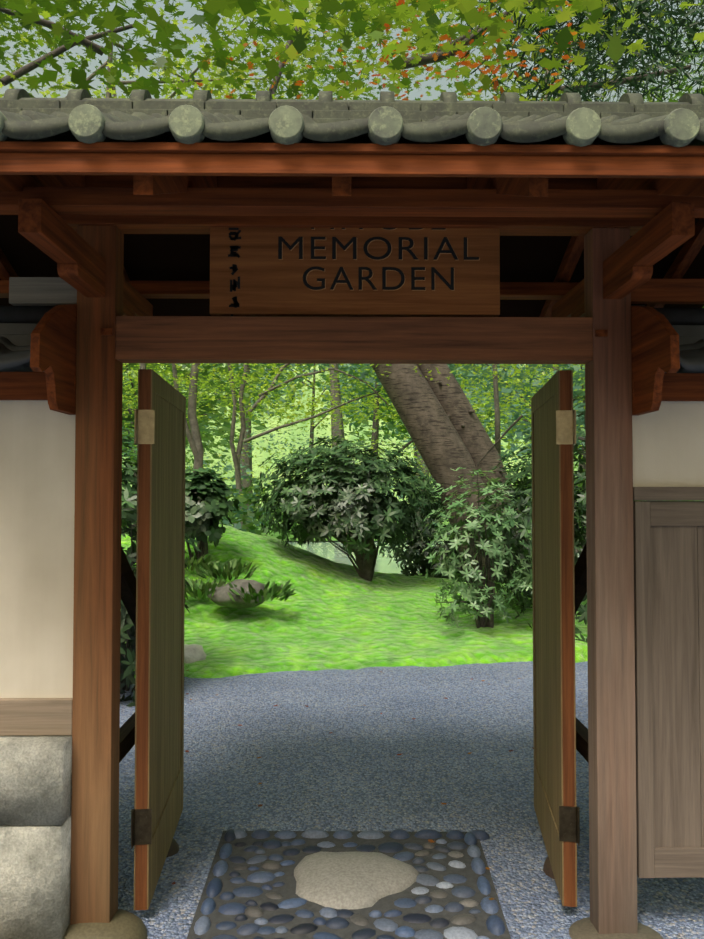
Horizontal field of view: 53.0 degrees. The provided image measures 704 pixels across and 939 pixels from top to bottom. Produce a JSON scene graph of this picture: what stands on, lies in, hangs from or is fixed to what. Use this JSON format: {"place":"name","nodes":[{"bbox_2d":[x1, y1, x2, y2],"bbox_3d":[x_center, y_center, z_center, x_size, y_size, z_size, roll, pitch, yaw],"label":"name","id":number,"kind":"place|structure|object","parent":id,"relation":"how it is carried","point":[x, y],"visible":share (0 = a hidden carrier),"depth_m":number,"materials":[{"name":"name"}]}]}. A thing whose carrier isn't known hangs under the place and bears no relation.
{"place":"outdoors","nodes":[
{"label":"outdoors","id":0,"kind":"place"},
{"bbox_2d":[122,363,578,506],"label":"backdrop","id":1,"kind":"structure","parent":0,"point":[263,455],"depth_m":50.53,"materials":[{"name":"green plant"}]},
{"bbox_2d":[0,0,703,101],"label":"tree leaves","id":2,"kind":"object","parent":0,"point":[616,49],"visible":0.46,"depth_m":4.67,"materials":[{"name":"green plant"}]},
{"bbox_2d":[0,0,690,94],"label":"tree branches","id":3,"kind":"object","parent":2,"relation":"attached to","point":[86,42],"visible":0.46,"depth_m":6.49,"materials":[{"name":"brown plant"}]},
{"bbox_2d":[0,0,602,99],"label":"tree leaves","id":4,"kind":"object","parent":3,"relation":"attached to","point":[211,9],"visible":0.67,"depth_m":4.14,"materials":[{"name":"green plant"}]},
{"bbox_2d":[458,0,703,101],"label":"conifer leaves","id":5,"kind":"object","parent":3,"relation":"attached to","point":[634,29],"visible":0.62,"depth_m":6.04,"materials":[{"name":"green plant"}]},
{"bbox_2d":[0,0,703,101],"label":"sky","id":6,"kind":"structure","parent":0,"point":[190,11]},
{"bbox_2d":[278,236,478,259],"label":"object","id":7,"kind":"object","parent":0,"point":[281,239],"visible":1,"depth_m":2.72,"materials":[{"name":"black paint"}]},
{"bbox_2d":[306,268,454,290],"bbox_3d":[0.104,-0.734,2.720,0.583,0.091,0.001,0,-2,-1],"label":"text rim","id":8,"kind":"object","parent":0,"point":[370,278],"visible":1,"depth_m":2.72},
{"bbox_2d":[232,510,580,540],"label":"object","id":9,"kind":"structure","parent":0,"point":[276,534],"depth_m":24.92,"materials":[{"name":"green plant"}]},
{"bbox_2d":[118,541,703,938],"bbox_3d":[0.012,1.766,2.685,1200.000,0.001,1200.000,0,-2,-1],"label":"ground","id":10,"kind":"structure","parent":0,"point":[352,771],"depth_m":4.17,"materials":[{"name":"grey gravel"}]},
{"bbox_2d":[0,735,71,938],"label":"stone base","id":11,"kind":"object","parent":10,"relation":"on","point":[35,823],"visible":0.61,"depth_m":2.56,"materials":[{"name":"grey stone"}]},
{"bbox_2d":[0,698,72,735],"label":"sill","id":12,"kind":"structure","parent":11,"relation":"on","point":[35,716],"depth_m":2.64,"materials":[{"name":"brown wood"}]},
{"bbox_2d":[0,400,75,697],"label":"wall","id":13,"kind":"structure","parent":12,"relation":"on","point":[37,474],"depth_m":2.68,"materials":[{"name":"paint"}]},
{"bbox_2d":[0,372,75,399],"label":"wall plate","id":14,"kind":"object","parent":13,"relation":"on","point":[22,385],"visible":0.44,"depth_m":2.67,"materials":[{"name":"brown wood"}]},
{"bbox_2d":[0,336,43,371],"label":"wall tiles","id":15,"kind":"object","parent":14,"relation":"on","point":[14,358],"visible":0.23,"depth_m":2.60,"materials":[{"name":"tile"}]},
{"bbox_2d":[0,323,37,345],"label":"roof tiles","id":16,"kind":"object","parent":15,"relation":"on","point":[17,334],"depth_m":2.70,"materials":[{"name":"tile"}]},
{"bbox_2d":[0,306,54,322],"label":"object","id":17,"kind":"object","parent":16,"relation":"on","point":[21,314],"depth_m":2.73,"materials":[{"name":"tile"}]},
{"bbox_2d":[70,225,123,924],"bbox_3d":[-0.975,0.467,2.707,0.148,2.799,0.100,0,-2,-1],"label":"post","id":18,"kind":"object","parent":10,"relation":"on","point":[96,667],"visible":1,"depth_m":2.66,"materials":[{"name":"brown wood"}]},
{"bbox_2d":[9,277,76,305],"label":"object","id":19,"kind":"object","parent":18,"relation":"attached to","point":[39,291],"visible":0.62,"depth_m":2.71,"materials":[{"name":"grey wood"}]},
{"bbox_2d":[30,304,76,414],"bbox_3d":[-1.065,-0.422,2.577,0.032,0.420,0.425,0,-2,-1],"label":"endboard","id":20,"kind":"object","parent":18,"relation":"attached to","point":[53,347],"visible":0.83,"depth_m":2.52,"materials":[{"name":"brown wood"}]},
{"bbox_2d":[134,369,185,909],"bbox_3d":[-0.859,0.671,3.216,0.057,2.118,0.875,0,-2,-5],"label":"door","id":21,"kind":"structure","parent":18,"relation":"attached to","point":[159,671],"depth_m":3.00,"materials":[{"name":"brown wood"}]},
{"bbox_2d":[131,409,154,848],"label":"hinges","id":22,"kind":"object","parent":21,"relation":"attached to","point":[141,819],"visible":1,"depth_m":2.76,"materials":[{"name":"gold metal"}]},
{"bbox_2d":[115,316,592,363],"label":"lintel","id":23,"kind":"structure","parent":18,"relation":"attached to","point":[349,340],"depth_m":2.70,"materials":[{"name":"brown wood"}]},
{"bbox_2d":[210,227,499,316],"bbox_3d":[0.012,-0.820,2.739,1.118,0.446,0.035,0,-2,-1],"label":"sign","id":24,"kind":"object","parent":23,"relation":"on","point":[271,284],"visible":0.58,"depth_m":2.72,"materials":[{"name":"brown wood"}]},
{"bbox_2d":[228,228,240,315],"bbox_3d":[-0.451,-0.739,2.713,0.051,0.385,0.001,0,-2,-1],"label":"kanji","id":25,"kind":"object","parent":24,"relation":"attached to","point":[235,303],"visible":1,"depth_m":2.71,"materials":[{"name":"black paint"}]},
{"bbox_2d":[303,266,453,289],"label":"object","id":26,"kind":"object","parent":24,"relation":"attached to","point":[401,283],"visible":1,"depth_m":2.72,"materials":[{"name":"black paint"}]},
{"bbox_2d":[311,228,445,229],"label":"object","id":27,"kind":"object","parent":24,"relation":"attached to","point":[409,228],"visible":0.17,"depth_m":2.73,"materials":[{"name":"black"}]},
{"bbox_2d":[279,238,479,259],"bbox_3d":[0.106,-0.851,2.723,0.775,0.090,0.001,0,-2,-1],"label":"text rim","id":28,"kind":"object","parent":24,"relation":"attached to","point":[367,249],"visible":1,"depth_m":2.72,"materials":[{"name":"paint"}]},
{"bbox_2d":[101,328,607,336],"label":"pegs","id":29,"kind":"object","parent":18,"relation":"attached to","point":[598,333],"visible":1,"depth_m":2.69,"materials":[{"name":"brown wood"}]},
{"bbox_2d":[59,175,652,235],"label":"top beam","id":30,"kind":"structure","parent":18,"relation":"on","point":[505,226],"depth_m":2.71,"materials":[{"name":"brown wood"}]},
{"bbox_2d":[18,199,694,316],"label":"arms","id":31,"kind":"object","parent":18,"relation":"attached to","point":[47,229],"visible":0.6,"depth_m":2.41},
{"bbox_2d":[0,186,703,299],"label":"purlins","id":32,"kind":"object","parent":31,"relation":"on","point":[389,202],"visible":0.5,"depth_m":2.22,"materials":[{"name":"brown wood"}]},
{"bbox_2d":[0,175,703,316],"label":"rafters","id":33,"kind":"object","parent":31,"relation":"on","point":[514,186],"visible":0.23,"depth_m":2.31,"materials":[{"name":"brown wood"}]},
{"bbox_2d":[0,215,703,316],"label":"roofboards","id":34,"kind":"object","parent":33,"relation":"on","point":[166,257],"visible":0.08,"depth_m":3.21,"materials":[{"name":"black wood"}]},
{"bbox_2d":[0,104,699,146],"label":"discs","id":35,"kind":"object","parent":34,"relation":"on","point":[86,122],"visible":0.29,"depth_m":1.72,"materials":[{"name":"grey ceramic"}]},
{"bbox_2d":[0,141,703,177],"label":"eaveboards","id":36,"kind":"object","parent":34,"relation":"on","point":[330,159],"visible":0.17,"depth_m":1.75,"materials":[{"name":"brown wood"}]},
{"bbox_2d":[0,110,703,142],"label":"tiles","id":37,"kind":"object","parent":34,"relation":"on","point":[33,125],"visible":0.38,"depth_m":1.73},
{"bbox_2d":[0,100,703,145],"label":"noshi","id":38,"kind":"object","parent":37,"relation":"attached to","point":[329,112],"visible":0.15,"depth_m":2.65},
{"bbox_2d":[0,89,703,109],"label":"ridge cover","id":39,"kind":"object","parent":38,"relation":"on","point":[324,96],"visible":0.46,"depth_m":2.70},
{"bbox_2d":[187,831,510,938],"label":"mortar","id":40,"kind":"object","parent":10,"relation":"on","point":[383,905],"visible":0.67,"depth_m":2.94,"materials":[{"name":"grey concrete"}]},
{"bbox_2d":[194,829,505,938],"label":"cobbles","id":41,"kind":"object","parent":40,"relation":"on","point":[495,925],"visible":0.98,"depth_m":2.93,"materials":[{"name":"grey stone"}]},
{"bbox_2d":[294,851,418,909],"bbox_3d":[0.023,1.741,2.804,0.554,0.050,0.921,0,-2,-1],"label":"stepping stone","id":42,"kind":"object","parent":40,"relation":"on","point":[348,880],"visible":0.96,"depth_m":3.00,"materials":[{"name":"beige stone"}]},
{"bbox_2d":[120,364,586,693],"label":"dark stems","id":43,"kind":"object","parent":10,"relation":"on","point":[365,569],"visible":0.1,"depth_m":9.89,"materials":[{"name":"brown plant"}]},
{"bbox_2d":[0,0,584,497],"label":"leaves","id":44,"kind":"object","parent":43,"relation":"attached to","point":[260,374],"visible":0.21,"depth_m":13.97,"materials":[{"name":"green plant"}]},
{"bbox_2d":[121,306,703,551],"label":"leaves","id":45,"kind":"object","parent":43,"relation":"attached to","point":[243,500],"depth_m":20.46,"materials":[{"name":"green plant"}]},
{"bbox_2d":[122,0,703,491],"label":"leaves","id":46,"kind":"object","parent":43,"relation":"on","point":[390,38],"visible":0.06,"depth_m":17.23,"materials":[{"name":"green plant"}]},
{"bbox_2d":[119,541,588,762],"bbox_3d":[0.006,0.879,3.160,2.114,2.000,0.997,0,-2,-1],"label":"diagonal brace","id":47,"kind":"object","parent":10,"relation":"on","point":[127,727],"visible":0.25,"depth_m":3.08,"materials":[{"name":"brown wood"}]},
{"bbox_2d":[121,524,587,677],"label":"lawn","id":48,"kind":"structure","parent":10,"relation":"on","point":[329,614],"depth_m":8.06,"materials":[{"name":"green plant"}]},
{"bbox_2d":[184,644,206,662],"bbox_3d":[-1.563,1.815,6.731,0.360,0.297,0.252,0,-2,-1],"label":"white rock","id":49,"kind":"object","parent":48,"relation":"on","point":[194,653],"visible":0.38,"depth_m":6.68,"materials":[{"name":"grey stone"}]},
{"bbox_2d":[207,579,264,608],"bbox_3d":[-1.329,1.428,8.119,0.691,0.320,0.447,0,-2,-1],"label":"dark rock","id":50,"kind":"object","parent":48,"relation":"on","point":[220,597],"visible":0.69,"depth_m":7.96,"materials":[{"name":"grey stone"}]},
{"bbox_2d":[185,552,295,603],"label":"sasa leaves","id":51,"kind":"object","parent":48,"relation":"on","point":[237,569],"visible":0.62,"depth_m":8.24,"materials":[{"name":"green plant"}]},
{"bbox_2d":[63,839,663,938],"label":"base stones","id":52,"kind":"object","parent":10,"relation":"on","point":[123,924],"visible":0.38,"depth_m":2.64,"materials":[{"name":"brown stone"}]},
{"bbox_2d":[64,16,678,554],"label":"tree trunks","id":53,"kind":"object","parent":10,"relation":"on","point":[196,446],"visible":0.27,"depth_m":11.87,"materials":[{"name":"brown plant"}]},
{"bbox_2d":[172,0,584,899],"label":"autumn leaves","id":54,"kind":"object","parent":10,"relation":"on","point":[468,62],"visible":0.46,"depth_m":5.19,"materials":[{"name":"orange plant"}]},
{"bbox_2d":[120,392,678,706],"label":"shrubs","id":55,"kind":"object","parent":10,"relation":"on","point":[203,516],"visible":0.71,"depth_m":9.32,"materials":[{"name":"green plant"}]},
{"bbox_2d":[423,467,532,627],"bbox_3d":[1.593,0.833,7.971,1.635,1.728,1.309,0,-2,-1],"label":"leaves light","id":56,"kind":"object","parent":55,"relation":"attached to","point":[493,551],"visible":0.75,"depth_m":7.73,"materials":[{"name":"green plant"}]},
{"bbox_2d":[122,363,701,533],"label":"leaves","id":57,"kind":"object","parent":10,"relation":"on","point":[578,407],"visible":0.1,"depth_m":21.01,"materials":[{"name":"green plant"}]},
{"bbox_2d":[370,364,528,581],"bbox_3d":[0.144,-2.059,11.095,5.258,8.099,1.158,0,-2,9],"label":"trunk","id":58,"kind":"object","parent":10,"relation":"on","point":[446,430],"visible":0.35,"depth_m":10.45,"materials":[{"name":"brown plant"}]},
{"bbox_2d":[584,228,637,933],"bbox_3d":[0.999,0.468,2.732,0.148,2.799,0.100,0,-2,-1],"label":"post","id":59,"kind":"object","parent":10,"relation":"on","point":[611,671],"visible":1,"depth_m":2.69,"materials":[{"name":"brown wood"}]},
{"bbox_2d":[531,370,576,906],"bbox_3d":[0.912,0.672,3.237,0.057,2.118,0.875,0,-2,7],"label":"door","id":60,"kind":"structure","parent":59,"relation":"attached to","point":[554,691],"depth_m":3.00,"materials":[{"name":"brown wood"}]},
{"bbox_2d":[556,409,579,845],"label":"hinges","id":61,"kind":"object","parent":60,"relation":"attached to","point":[569,823],"visible":1,"depth_m":2.79,"materials":[{"name":"gold metal"}]},
{"bbox_2d":[633,501,654,877],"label":"panel stiles","id":62,"kind":"object","parent":59,"relation":"attached to","point":[643,689],"visible":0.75,"depth_m":2.68,"materials":[{"name":"brown wood"}]},
{"bbox_2d":[650,501,703,877],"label":"panel rails","id":63,"kind":"object","parent":62,"relation":"attached to","point":[678,862],"visible":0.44,"depth_m":2.66,"materials":[{"name":"brown wood"}]},
{"bbox_2d":[651,526,703,846],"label":"panel boards","id":64,"kind":"object","parent":62,"relation":"attached to","point":[677,580],"visible":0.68,"depth_m":2.69,"materials":[{"name":"brown wood"}]},
{"bbox_2d":[631,306,679,415],"bbox_3d":[1.093,-0.421,2.604,0.032,0.420,0.425,0,-2,-1],"label":"endboard","id":65,"kind":"object","parent":59,"relation":"attached to","point":[655,352],"visible":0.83,"depth_m":2.55,"materials":[{"name":"brown wood"}]},
{"bbox_2d":[631,279,703,303],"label":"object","id":66,"kind":"object","parent":59,"relation":"attached to","point":[670,291],"depth_m":2.75,"materials":[{"name":"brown wood"}]},
{"bbox_3d":[3.295,0.995,2.790,2.431,1.748,0.143,0,-2,-1],"label":"low wall","id":67,"kind":"object","parent":10,"relation":"on","visible":0},
{"bbox_2d":[633,487,703,500],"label":"rail","id":68,"kind":"object","parent":67,"relation":"on","point":[663,493],"visible":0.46,"depth_m":2.69,"materials":[{"name":"brown wood"}]},
{"bbox_2d":[632,401,703,486],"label":"wall","id":69,"kind":"structure","parent":68,"relation":"on","point":[668,443],"depth_m":2.72,"materials":[{"name":"paint"}]},
{"bbox_2d":[632,373,703,400],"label":"wall plate","id":70,"kind":"object","parent":69,"relation":"on","point":[683,387],"visible":0.44,"depth_m":2.70,"materials":[{"name":"brown wood"}]},
{"bbox_2d":[665,338,703,372],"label":"wall tiles","id":71,"kind":"object","parent":70,"relation":"on","point":[691,358],"visible":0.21,"depth_m":2.57,"materials":[{"name":"tile"}]},
{"bbox_2d":[672,325,703,344],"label":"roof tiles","id":72,"kind":"object","parent":71,"relation":"on","point":[690,334],"depth_m":2.73,"materials":[{"name":"tile"}]},
{"bbox_2d":[631,305,703,324],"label":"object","id":73,"kind":"object","parent":72,"relation":"on","point":[684,316],"visible":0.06,"depth_m":2.77,"materials":[{"name":"tile"}]},
{"bbox_2d":[288,542,579,573],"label":"pond","id":74,"kind":"structure","parent":0,"point":[329,551],"depth_m":17.70,"materials":[{"name":"green liquid"}]}
]}

